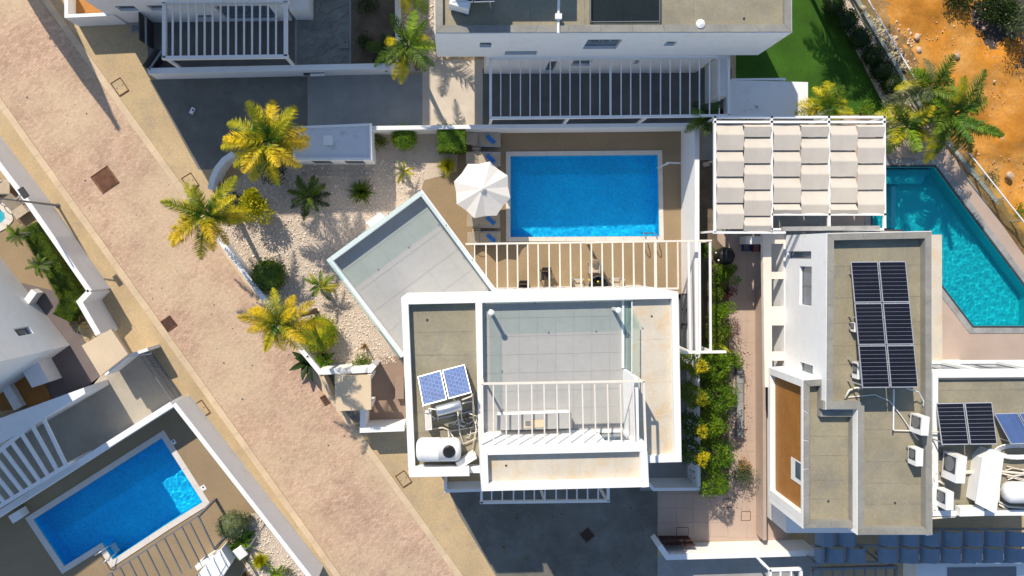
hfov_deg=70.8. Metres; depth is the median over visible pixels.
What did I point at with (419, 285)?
villa
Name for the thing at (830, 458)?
house
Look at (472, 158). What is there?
sun lounger
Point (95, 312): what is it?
garden wall
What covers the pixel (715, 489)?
columnar shrub
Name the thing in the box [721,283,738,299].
shrub
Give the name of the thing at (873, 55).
shrub
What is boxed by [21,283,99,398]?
taupe path
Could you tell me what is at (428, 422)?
pump cabinet
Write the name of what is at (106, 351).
gate roof
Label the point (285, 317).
palm tree
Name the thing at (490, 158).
towel
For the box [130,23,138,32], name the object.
doormat
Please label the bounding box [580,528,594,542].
manhole cover
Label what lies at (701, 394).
columnar shrub
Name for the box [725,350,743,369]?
shrub
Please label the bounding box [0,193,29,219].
sun lounger
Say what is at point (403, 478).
manhole cover
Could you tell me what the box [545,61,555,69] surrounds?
window
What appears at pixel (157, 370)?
sliding gate
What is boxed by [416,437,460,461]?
water tank
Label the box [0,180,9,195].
sun lounger
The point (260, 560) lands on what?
grass clump
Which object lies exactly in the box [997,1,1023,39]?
shrub
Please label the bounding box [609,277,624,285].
deck chair
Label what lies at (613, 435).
window
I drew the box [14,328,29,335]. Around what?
window
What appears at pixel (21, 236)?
yucca
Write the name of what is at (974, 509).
ac unit
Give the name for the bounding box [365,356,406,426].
entry path
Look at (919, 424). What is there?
ac unit
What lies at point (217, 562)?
pump house
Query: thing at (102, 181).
manhole cover
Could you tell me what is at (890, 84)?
shrub
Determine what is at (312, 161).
window
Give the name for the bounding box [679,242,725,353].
pergola
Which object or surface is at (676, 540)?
wooden gate
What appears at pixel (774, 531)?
pink path
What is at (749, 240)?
ac unit
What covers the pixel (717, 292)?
shrub
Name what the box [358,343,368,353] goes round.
dry plant
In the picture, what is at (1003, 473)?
pipe bundle
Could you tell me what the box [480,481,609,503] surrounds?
pergola
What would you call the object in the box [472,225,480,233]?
side table
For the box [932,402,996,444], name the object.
solar array
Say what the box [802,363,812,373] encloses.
window
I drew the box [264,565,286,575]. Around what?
agave
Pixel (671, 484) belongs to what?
garden wall
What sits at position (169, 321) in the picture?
road drain
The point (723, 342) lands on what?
shrub
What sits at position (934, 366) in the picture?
window
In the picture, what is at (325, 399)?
road drain
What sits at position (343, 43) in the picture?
stone plinth
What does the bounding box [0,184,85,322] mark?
garden
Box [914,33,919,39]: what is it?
rock
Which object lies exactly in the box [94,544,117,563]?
pool ladder
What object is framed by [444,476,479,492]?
garden wall
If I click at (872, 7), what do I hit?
glass fence
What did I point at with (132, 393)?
parking
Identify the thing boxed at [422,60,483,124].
side slab
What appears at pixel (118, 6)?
window
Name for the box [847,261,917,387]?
solar array
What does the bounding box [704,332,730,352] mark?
broadleaf plant
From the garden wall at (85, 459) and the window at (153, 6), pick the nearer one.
the window at (153, 6)
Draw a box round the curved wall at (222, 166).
[208,151,238,190]
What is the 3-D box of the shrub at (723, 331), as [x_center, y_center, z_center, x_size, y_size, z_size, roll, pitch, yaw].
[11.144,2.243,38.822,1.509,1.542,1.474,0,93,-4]
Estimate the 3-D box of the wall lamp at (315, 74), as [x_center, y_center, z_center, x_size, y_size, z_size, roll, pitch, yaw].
[-10.098,-10.911,36.812,1.056,0.275,0.180,-3,93,-4]
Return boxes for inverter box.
[848,322,856,332]
[850,361,860,378]
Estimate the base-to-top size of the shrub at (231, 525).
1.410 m
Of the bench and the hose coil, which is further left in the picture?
the bench
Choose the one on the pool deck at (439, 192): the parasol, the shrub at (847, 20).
the parasol
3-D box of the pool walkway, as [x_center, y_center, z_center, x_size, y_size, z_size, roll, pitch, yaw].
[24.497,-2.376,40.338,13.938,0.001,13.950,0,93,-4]
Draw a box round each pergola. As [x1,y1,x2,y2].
[0,418,91,507]
[106,498,225,575]
[162,0,294,67]
[466,240,711,290]
[480,375,646,445]
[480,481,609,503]
[488,55,729,124]
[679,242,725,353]
[699,116,885,233]
[754,554,802,575]
[806,527,1023,563]
[810,552,897,575]
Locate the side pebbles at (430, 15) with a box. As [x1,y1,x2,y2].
[401,0,438,70]
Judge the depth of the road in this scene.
37.52 m
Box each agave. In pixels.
[66,316,88,334]
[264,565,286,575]
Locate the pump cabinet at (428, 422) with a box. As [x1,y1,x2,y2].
[425,410,432,429]
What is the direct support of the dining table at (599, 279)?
on the pool deck at (439, 192)
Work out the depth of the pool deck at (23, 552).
37.77 m
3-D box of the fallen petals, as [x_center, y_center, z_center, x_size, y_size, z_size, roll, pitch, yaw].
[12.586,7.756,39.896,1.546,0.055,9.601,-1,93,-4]
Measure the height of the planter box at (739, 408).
0.370 m
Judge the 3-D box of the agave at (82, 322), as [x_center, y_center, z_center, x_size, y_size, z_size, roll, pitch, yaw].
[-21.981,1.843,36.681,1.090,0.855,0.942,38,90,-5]
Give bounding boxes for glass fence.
[860,0,925,96]
[956,153,1023,221]
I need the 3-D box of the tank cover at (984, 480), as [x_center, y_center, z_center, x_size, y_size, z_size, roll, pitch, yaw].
[22.338,9.012,34.062,1.096,0.698,3.095,6,92,-4]
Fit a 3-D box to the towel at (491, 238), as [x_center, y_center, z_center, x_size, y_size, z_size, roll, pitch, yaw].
[-1.091,-2.637,38.055,0.545,0.050,0.238,43,89,-5]
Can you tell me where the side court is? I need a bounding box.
[640,294,687,490]
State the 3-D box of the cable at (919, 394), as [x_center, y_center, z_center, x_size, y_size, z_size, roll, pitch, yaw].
[18.559,4.892,32.985,1.664,0.753,0.355,37,90,-5]
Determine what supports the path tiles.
on the pink path at (774, 531)
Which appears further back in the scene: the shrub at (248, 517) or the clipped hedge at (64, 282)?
the shrub at (248, 517)
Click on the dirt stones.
(994, 81)
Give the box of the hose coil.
[994,443,1023,459]
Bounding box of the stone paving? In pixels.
[297,0,348,64]
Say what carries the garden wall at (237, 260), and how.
on the gravel garden at (424, 148)
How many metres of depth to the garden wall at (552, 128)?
37.19 m
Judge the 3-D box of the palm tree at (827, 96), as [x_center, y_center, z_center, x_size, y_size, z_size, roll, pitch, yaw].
[16.461,-9.289,37.765,2.958,3.301,2.629,43,89,-5]
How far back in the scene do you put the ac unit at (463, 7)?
30.25 m
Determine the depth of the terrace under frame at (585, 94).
38.47 m
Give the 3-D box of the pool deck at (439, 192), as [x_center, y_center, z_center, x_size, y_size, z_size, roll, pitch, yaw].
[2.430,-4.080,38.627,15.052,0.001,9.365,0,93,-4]
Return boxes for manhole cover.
[90,166,118,193]
[110,77,128,95]
[181,173,198,190]
[196,400,209,414]
[395,470,411,487]
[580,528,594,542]
[723,498,732,507]
[741,511,750,520]
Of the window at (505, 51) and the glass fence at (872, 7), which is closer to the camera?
the window at (505, 51)
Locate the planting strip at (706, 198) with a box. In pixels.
[699,160,732,493]
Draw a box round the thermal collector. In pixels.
[994,413,1023,443]
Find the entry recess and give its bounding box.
[328,373,364,426]
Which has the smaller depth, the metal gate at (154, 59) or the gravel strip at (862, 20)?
the metal gate at (154, 59)
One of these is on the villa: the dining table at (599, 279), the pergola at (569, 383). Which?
the pergola at (569, 383)
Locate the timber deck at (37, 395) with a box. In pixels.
[0,377,50,410]
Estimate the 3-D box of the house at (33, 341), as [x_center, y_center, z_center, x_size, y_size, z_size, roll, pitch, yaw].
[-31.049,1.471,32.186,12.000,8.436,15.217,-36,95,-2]
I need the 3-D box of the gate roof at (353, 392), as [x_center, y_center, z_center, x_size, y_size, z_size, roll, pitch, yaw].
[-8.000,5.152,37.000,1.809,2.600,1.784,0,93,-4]
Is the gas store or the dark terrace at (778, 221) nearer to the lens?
the gas store
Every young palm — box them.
[304,270,338,300]
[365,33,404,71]
[394,160,414,183]
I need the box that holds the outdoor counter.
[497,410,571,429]
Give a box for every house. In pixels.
[0,257,68,409]
[85,0,313,22]
[195,541,235,575]
[434,0,791,103]
[755,226,1023,539]
[903,554,1023,575]
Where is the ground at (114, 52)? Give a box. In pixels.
[0,0,1023,575]
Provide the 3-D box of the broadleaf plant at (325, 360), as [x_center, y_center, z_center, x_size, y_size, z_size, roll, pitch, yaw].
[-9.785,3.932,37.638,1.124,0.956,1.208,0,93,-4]
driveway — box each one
[150,76,307,169]
[450,487,657,575]
[658,556,820,575]
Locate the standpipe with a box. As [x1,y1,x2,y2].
[893,389,939,432]
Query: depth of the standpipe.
33.24 m
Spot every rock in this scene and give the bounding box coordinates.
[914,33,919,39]
[915,46,921,52]
[1005,171,1013,178]
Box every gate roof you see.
[82,329,129,375]
[334,369,375,410]
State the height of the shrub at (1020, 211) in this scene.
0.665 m
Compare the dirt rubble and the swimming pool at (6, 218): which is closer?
the swimming pool at (6, 218)
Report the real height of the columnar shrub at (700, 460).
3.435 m
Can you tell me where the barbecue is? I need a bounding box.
[713,247,734,264]
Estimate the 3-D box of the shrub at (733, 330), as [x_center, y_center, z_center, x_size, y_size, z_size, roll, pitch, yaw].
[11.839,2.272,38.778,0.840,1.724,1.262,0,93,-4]
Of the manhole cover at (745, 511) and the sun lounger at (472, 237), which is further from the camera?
the manhole cover at (745, 511)
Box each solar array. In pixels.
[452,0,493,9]
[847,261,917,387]
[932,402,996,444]
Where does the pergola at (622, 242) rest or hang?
on the pool deck at (439, 192)
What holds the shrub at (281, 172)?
on the gravel garden at (424, 148)
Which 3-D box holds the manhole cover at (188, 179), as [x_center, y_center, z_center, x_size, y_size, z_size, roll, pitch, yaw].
[-16.595,-5.476,37.138,0.585,0.032,0.785,-33,95,-2]
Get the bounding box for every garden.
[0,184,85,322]
[217,134,457,363]
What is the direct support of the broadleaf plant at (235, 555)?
on the pool deck at (23, 552)
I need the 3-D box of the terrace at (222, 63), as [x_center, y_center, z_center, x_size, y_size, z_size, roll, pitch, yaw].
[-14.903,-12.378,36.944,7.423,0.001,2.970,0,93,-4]
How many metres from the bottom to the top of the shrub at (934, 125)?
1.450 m
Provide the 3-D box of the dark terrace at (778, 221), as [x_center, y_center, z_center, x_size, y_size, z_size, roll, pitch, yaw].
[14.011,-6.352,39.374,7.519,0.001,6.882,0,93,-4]
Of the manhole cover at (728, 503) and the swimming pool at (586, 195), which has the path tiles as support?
the manhole cover at (728, 503)
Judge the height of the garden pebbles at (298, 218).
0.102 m
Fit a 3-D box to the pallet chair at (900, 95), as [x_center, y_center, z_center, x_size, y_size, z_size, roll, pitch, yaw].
[21.303,-10.486,39.512,0.947,0.420,1.217,-38,95,-2]
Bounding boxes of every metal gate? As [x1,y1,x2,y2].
[138,12,153,48]
[142,47,167,69]
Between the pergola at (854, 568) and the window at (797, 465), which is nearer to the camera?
the window at (797, 465)
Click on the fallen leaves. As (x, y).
(503, 547)
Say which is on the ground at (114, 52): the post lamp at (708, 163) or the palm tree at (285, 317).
the post lamp at (708, 163)
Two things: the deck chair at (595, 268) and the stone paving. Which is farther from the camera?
the deck chair at (595, 268)
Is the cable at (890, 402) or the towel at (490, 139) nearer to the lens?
the cable at (890, 402)
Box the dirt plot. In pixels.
[861,0,1023,253]
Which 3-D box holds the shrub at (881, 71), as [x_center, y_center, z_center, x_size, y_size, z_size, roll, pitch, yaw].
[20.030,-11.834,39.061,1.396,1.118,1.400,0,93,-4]
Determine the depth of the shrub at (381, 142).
37.35 m
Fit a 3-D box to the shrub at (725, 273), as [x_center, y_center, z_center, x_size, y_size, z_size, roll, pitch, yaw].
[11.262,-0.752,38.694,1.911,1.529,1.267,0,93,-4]
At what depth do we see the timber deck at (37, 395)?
36.98 m
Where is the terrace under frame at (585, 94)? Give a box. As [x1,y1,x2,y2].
[483,68,731,124]
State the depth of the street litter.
37.65 m
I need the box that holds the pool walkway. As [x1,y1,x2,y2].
[832,119,1023,359]
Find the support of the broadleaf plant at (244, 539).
on the gravel bed at (267, 546)
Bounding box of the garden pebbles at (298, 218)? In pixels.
[220,159,425,364]
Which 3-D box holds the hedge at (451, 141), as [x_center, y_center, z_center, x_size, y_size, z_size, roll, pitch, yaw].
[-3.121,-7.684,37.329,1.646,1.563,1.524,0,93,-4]
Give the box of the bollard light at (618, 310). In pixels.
[611,307,621,312]
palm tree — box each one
[160,176,251,259]
[220,99,310,185]
[237,287,324,352]
[374,10,436,83]
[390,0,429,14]
[683,101,721,136]
[794,80,853,120]
[874,103,935,155]
[882,52,965,113]
[909,69,1003,163]
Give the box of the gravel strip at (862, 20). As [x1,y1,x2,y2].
[837,0,919,117]
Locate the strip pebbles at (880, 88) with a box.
[843,0,917,115]
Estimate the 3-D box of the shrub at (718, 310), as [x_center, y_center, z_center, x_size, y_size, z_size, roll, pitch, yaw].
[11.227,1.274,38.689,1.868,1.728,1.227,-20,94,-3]
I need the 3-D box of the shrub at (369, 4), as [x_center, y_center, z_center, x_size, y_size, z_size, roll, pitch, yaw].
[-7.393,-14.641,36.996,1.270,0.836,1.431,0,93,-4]
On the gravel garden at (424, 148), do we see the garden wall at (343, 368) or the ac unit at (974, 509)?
the garden wall at (343, 368)
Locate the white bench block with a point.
(774, 96)
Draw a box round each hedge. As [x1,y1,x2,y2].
[20,221,84,321]
[436,123,466,154]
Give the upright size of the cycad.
1.338 m
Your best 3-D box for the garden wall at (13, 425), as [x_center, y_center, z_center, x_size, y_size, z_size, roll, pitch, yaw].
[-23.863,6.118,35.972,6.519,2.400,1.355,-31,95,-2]
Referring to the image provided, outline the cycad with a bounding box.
[287,175,329,220]
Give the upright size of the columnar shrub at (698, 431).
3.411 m
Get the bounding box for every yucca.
[6,224,31,246]
[24,254,54,277]
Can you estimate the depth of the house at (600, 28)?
31.93 m
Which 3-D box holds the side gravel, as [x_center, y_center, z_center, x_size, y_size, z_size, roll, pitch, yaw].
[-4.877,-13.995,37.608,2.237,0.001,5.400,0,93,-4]
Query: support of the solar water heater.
on the villa
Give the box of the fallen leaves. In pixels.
[463,497,652,572]
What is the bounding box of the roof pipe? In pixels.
[555,0,561,32]
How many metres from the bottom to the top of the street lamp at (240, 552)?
4.510 m
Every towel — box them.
[486,134,495,143]
[486,154,494,163]
[486,216,495,224]
[487,234,495,242]
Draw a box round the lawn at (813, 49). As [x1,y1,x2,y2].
[736,0,884,114]
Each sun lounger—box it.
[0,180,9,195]
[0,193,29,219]
[466,132,500,147]
[466,150,500,166]
[467,214,499,228]
[467,230,500,242]
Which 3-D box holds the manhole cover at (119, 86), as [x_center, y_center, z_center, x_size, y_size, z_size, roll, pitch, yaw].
[-19.968,-10.242,36.659,0.585,0.032,0.785,-33,95,-2]
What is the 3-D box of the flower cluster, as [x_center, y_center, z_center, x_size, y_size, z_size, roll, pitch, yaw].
[12.705,9.615,39.531,0.961,1.060,1.057,0,93,-4]
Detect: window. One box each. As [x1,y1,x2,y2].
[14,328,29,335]
[118,6,134,7]
[149,5,161,7]
[216,6,277,17]
[312,161,331,162]
[345,161,364,162]
[505,51,535,51]
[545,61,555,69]
[573,60,589,62]
[585,39,619,45]
[599,432,627,440]
[680,293,686,348]
[790,251,810,258]
[795,461,800,479]
[802,266,811,305]
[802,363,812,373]
[932,364,959,368]
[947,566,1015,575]
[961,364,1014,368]
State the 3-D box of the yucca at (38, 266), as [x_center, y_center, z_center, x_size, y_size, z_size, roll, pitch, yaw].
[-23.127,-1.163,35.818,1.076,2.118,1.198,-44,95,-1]
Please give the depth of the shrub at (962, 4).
38.99 m
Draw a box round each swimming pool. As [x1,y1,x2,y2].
[0,201,12,230]
[25,430,209,573]
[506,150,663,241]
[865,159,1023,332]
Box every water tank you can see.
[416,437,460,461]
[1000,481,1023,502]
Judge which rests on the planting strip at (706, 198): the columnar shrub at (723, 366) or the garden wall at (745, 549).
the columnar shrub at (723, 366)
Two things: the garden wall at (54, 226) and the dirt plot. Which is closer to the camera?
the garden wall at (54, 226)
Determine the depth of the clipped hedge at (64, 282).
36.09 m
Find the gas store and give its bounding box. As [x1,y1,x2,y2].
[292,123,375,164]
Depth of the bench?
38.01 m
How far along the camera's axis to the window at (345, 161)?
37.19 m
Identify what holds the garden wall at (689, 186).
on the pool deck at (439, 192)
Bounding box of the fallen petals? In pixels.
[729,352,751,512]
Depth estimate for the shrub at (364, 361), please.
37.62 m
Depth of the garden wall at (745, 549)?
39.03 m
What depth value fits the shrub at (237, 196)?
36.55 m
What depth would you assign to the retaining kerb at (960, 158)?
39.48 m
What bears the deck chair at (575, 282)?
on the pool deck at (439, 192)
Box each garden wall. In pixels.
[0,136,109,291]
[0,379,108,446]
[0,395,184,517]
[76,289,117,334]
[105,344,160,374]
[148,63,400,78]
[172,395,322,575]
[217,237,320,374]
[319,359,379,374]
[321,374,335,409]
[360,410,405,432]
[372,123,689,134]
[395,0,400,64]
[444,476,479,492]
[649,368,700,490]
[650,534,814,559]
[681,125,699,367]
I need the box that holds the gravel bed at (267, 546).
[240,513,305,575]
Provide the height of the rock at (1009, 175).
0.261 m
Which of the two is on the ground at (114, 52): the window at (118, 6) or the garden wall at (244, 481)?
the garden wall at (244, 481)
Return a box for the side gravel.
[401,0,439,71]
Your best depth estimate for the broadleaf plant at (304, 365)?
37.47 m
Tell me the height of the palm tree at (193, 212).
5.283 m
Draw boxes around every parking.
[0,351,178,502]
[308,74,421,125]
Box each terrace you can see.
[147,19,294,67]
[702,109,832,234]
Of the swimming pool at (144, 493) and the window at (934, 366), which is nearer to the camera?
the window at (934, 366)
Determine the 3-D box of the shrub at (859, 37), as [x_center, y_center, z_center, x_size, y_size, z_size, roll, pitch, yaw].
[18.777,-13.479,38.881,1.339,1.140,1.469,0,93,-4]
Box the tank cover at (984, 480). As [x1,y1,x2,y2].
[966,446,1003,513]
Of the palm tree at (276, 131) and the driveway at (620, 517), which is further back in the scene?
the driveway at (620, 517)
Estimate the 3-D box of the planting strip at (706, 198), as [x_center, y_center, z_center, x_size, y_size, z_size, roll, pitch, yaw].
[11.216,2.458,39.587,2.006,0.001,18.865,-1,93,-4]
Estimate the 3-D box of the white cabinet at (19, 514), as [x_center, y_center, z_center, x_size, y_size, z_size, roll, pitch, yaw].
[-25.335,11.657,37.013,0.642,0.640,0.451,-31,95,-2]
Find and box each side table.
[472,145,480,153]
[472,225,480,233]
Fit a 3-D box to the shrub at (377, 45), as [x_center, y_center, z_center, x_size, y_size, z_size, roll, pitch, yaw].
[-6.416,-12.047,36.705,2.056,1.772,1.976,0,93,-4]
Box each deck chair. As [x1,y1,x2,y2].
[518,280,526,287]
[540,267,551,280]
[571,278,583,286]
[587,260,599,272]
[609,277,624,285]
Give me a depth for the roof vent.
31.58 m
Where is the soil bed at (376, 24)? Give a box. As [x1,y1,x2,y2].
[351,0,394,63]
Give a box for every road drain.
[160,315,176,331]
[320,395,330,405]
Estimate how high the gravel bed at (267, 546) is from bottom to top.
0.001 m
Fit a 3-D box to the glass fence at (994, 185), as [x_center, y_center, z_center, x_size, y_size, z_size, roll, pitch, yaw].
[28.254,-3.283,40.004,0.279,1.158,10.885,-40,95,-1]
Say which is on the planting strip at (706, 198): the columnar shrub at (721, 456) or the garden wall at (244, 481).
the columnar shrub at (721, 456)
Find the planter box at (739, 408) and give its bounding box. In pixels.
[735,365,743,437]
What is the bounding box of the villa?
[327,190,681,490]
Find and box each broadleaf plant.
[228,528,255,556]
[228,541,244,562]
[289,349,312,380]
[313,352,334,367]
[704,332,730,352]
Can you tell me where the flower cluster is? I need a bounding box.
[737,456,751,473]
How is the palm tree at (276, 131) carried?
on the gravel garden at (424, 148)
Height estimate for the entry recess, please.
0.001 m
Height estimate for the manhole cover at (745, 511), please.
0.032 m
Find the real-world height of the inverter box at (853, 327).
0.420 m
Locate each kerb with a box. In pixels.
[0,97,340,575]
[42,0,462,575]
[853,0,998,204]
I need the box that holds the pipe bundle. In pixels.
[932,444,1023,518]
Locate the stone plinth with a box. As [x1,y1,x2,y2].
[339,39,348,48]
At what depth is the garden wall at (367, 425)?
37.06 m
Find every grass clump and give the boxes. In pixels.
[250,552,271,571]
[344,176,375,206]
[434,155,457,177]
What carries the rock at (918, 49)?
on the dirt plot
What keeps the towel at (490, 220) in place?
on the sun lounger at (482, 222)
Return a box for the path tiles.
[659,235,760,537]
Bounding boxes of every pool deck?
[0,409,291,575]
[421,131,680,297]
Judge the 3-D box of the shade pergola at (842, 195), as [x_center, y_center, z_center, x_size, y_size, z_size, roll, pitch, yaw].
[14.097,-5.686,37.357,8.920,4.110,5.852,0,93,-4]
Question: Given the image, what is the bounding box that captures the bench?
[395,376,403,398]
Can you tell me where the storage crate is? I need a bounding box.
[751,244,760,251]
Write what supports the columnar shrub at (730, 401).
on the planting strip at (706, 198)
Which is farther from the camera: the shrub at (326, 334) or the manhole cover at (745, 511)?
the manhole cover at (745, 511)
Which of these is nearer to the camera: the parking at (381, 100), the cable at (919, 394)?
the cable at (919, 394)
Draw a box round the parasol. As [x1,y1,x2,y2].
[454,162,509,217]
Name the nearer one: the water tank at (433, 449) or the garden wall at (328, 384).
the water tank at (433, 449)
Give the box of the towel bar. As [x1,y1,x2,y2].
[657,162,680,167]
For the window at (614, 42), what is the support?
in the house at (600, 28)
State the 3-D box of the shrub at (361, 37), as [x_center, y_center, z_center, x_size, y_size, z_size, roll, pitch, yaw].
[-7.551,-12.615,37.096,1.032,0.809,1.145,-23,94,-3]
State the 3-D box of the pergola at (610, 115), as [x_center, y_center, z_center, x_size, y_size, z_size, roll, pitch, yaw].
[4.743,-9.943,36.916,12.019,3.200,2.997,-2,93,-4]
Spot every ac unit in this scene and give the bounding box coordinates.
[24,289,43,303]
[449,0,470,15]
[456,449,476,465]
[739,236,760,244]
[905,446,922,465]
[907,413,929,435]
[937,487,953,509]
[939,450,966,483]
[955,503,983,515]
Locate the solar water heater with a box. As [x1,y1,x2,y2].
[418,364,477,447]
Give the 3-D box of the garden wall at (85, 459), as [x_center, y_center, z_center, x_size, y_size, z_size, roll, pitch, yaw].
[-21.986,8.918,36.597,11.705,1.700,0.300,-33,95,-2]
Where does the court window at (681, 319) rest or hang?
attached to the garden wall at (689, 186)
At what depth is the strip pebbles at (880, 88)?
39.49 m
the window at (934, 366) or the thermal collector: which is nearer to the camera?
the thermal collector
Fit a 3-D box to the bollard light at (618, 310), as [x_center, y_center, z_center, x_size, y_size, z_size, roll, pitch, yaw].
[4.578,0.941,31.781,0.260,1.210,0.260,0,93,-4]
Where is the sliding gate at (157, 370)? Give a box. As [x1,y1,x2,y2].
[139,352,180,399]
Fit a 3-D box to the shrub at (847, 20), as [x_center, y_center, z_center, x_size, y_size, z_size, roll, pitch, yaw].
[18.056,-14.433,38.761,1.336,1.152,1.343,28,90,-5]
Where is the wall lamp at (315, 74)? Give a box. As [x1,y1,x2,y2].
[303,72,324,76]
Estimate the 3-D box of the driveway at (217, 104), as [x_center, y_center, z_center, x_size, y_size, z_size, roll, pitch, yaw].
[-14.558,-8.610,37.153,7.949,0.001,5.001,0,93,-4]
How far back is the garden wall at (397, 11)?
36.41 m
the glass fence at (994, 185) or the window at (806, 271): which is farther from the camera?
the glass fence at (994, 185)
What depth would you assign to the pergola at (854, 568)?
38.81 m
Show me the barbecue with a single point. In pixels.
(724, 255)
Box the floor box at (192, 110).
[189,107,195,114]
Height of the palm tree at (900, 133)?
3.643 m
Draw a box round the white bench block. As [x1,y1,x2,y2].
[723,78,807,119]
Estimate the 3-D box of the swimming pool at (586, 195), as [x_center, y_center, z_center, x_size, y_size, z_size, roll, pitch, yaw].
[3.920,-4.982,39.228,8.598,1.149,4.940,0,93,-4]
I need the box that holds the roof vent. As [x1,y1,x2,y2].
[696,19,704,27]
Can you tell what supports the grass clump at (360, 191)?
on the gravel garden at (424, 148)
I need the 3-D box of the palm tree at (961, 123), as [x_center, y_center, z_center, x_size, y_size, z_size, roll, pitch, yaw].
[22.414,-8.777,37.603,4.236,4.551,4.780,12,92,-5]
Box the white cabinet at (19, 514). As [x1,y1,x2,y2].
[8,506,29,522]
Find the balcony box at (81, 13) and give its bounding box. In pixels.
[64,0,126,25]
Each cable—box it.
[844,387,862,398]
[848,394,918,439]
[906,388,923,406]
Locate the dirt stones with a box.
[920,0,1023,191]
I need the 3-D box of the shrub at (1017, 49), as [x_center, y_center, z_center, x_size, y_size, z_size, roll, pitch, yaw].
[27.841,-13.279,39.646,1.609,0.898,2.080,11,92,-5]
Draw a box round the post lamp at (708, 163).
[699,157,716,166]
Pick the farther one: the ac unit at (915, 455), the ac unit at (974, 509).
the ac unit at (974, 509)
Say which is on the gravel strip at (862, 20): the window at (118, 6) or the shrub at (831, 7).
the shrub at (831, 7)
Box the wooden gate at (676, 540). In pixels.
[658,536,694,545]
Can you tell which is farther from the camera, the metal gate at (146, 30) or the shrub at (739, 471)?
the shrub at (739, 471)
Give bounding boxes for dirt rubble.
[866,13,916,71]
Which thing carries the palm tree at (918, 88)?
on the gravel strip at (862, 20)
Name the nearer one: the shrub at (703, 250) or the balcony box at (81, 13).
the balcony box at (81, 13)
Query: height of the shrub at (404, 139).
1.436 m
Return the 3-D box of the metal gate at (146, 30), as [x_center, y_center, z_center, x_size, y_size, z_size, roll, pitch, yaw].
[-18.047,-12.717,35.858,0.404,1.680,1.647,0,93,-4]
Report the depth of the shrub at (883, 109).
39.08 m
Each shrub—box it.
[215,508,248,540]
[224,191,250,225]
[238,186,275,224]
[242,511,254,526]
[248,257,288,294]
[258,151,287,185]
[279,566,294,575]
[298,313,340,355]
[351,352,370,373]
[355,30,372,51]
[356,0,379,16]
[374,134,389,151]
[390,123,418,151]
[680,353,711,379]
[680,380,710,409]
[681,409,709,439]
[681,437,709,467]
[690,341,731,386]
[690,460,732,499]
[692,433,737,473]
[700,372,740,419]
[700,404,729,441]
[701,243,717,257]
[705,300,737,325]
[705,318,732,343]
[706,262,741,285]
[706,280,726,304]
[706,336,731,367]
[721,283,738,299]
[725,319,741,342]
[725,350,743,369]
[731,460,760,488]
[821,0,846,17]
[834,7,859,33]
[846,25,873,51]
[857,99,874,120]
[860,43,886,67]
[868,58,894,82]
[876,106,890,117]
[878,71,904,94]
[925,101,954,130]
[944,0,974,12]
[974,0,1020,25]
[983,166,999,186]
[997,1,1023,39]
[1003,32,1023,64]
[1014,202,1023,218]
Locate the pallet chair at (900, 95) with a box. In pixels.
[890,92,913,107]
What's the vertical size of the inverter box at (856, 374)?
0.570 m
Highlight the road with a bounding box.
[0,0,454,575]
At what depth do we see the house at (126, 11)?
35.46 m
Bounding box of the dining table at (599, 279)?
[588,276,608,286]
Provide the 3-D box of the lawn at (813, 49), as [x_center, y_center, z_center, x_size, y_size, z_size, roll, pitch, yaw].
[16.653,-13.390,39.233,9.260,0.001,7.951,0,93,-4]
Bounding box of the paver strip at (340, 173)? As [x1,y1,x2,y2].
[301,165,373,175]
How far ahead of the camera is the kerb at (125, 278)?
37.38 m
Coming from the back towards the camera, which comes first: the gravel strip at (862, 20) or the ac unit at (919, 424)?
the gravel strip at (862, 20)
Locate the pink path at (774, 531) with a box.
[658,233,788,540]
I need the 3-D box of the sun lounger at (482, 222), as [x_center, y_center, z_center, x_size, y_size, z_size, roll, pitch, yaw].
[-1.508,-3.563,38.056,1.758,0.620,0.852,0,93,-4]
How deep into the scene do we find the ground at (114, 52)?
37.34 m
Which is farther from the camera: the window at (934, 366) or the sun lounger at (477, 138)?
the sun lounger at (477, 138)
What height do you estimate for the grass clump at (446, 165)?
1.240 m
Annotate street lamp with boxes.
[0,187,59,207]
[233,524,265,559]
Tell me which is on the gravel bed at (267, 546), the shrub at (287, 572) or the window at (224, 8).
the shrub at (287, 572)
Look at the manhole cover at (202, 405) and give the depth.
37.73 m
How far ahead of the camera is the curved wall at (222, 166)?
36.22 m
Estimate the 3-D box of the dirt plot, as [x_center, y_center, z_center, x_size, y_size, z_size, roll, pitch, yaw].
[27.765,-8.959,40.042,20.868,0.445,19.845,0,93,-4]
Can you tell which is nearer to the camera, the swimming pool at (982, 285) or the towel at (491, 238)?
the towel at (491, 238)
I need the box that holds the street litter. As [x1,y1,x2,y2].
[17,37,430,574]
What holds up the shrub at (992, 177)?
on the dirt plot

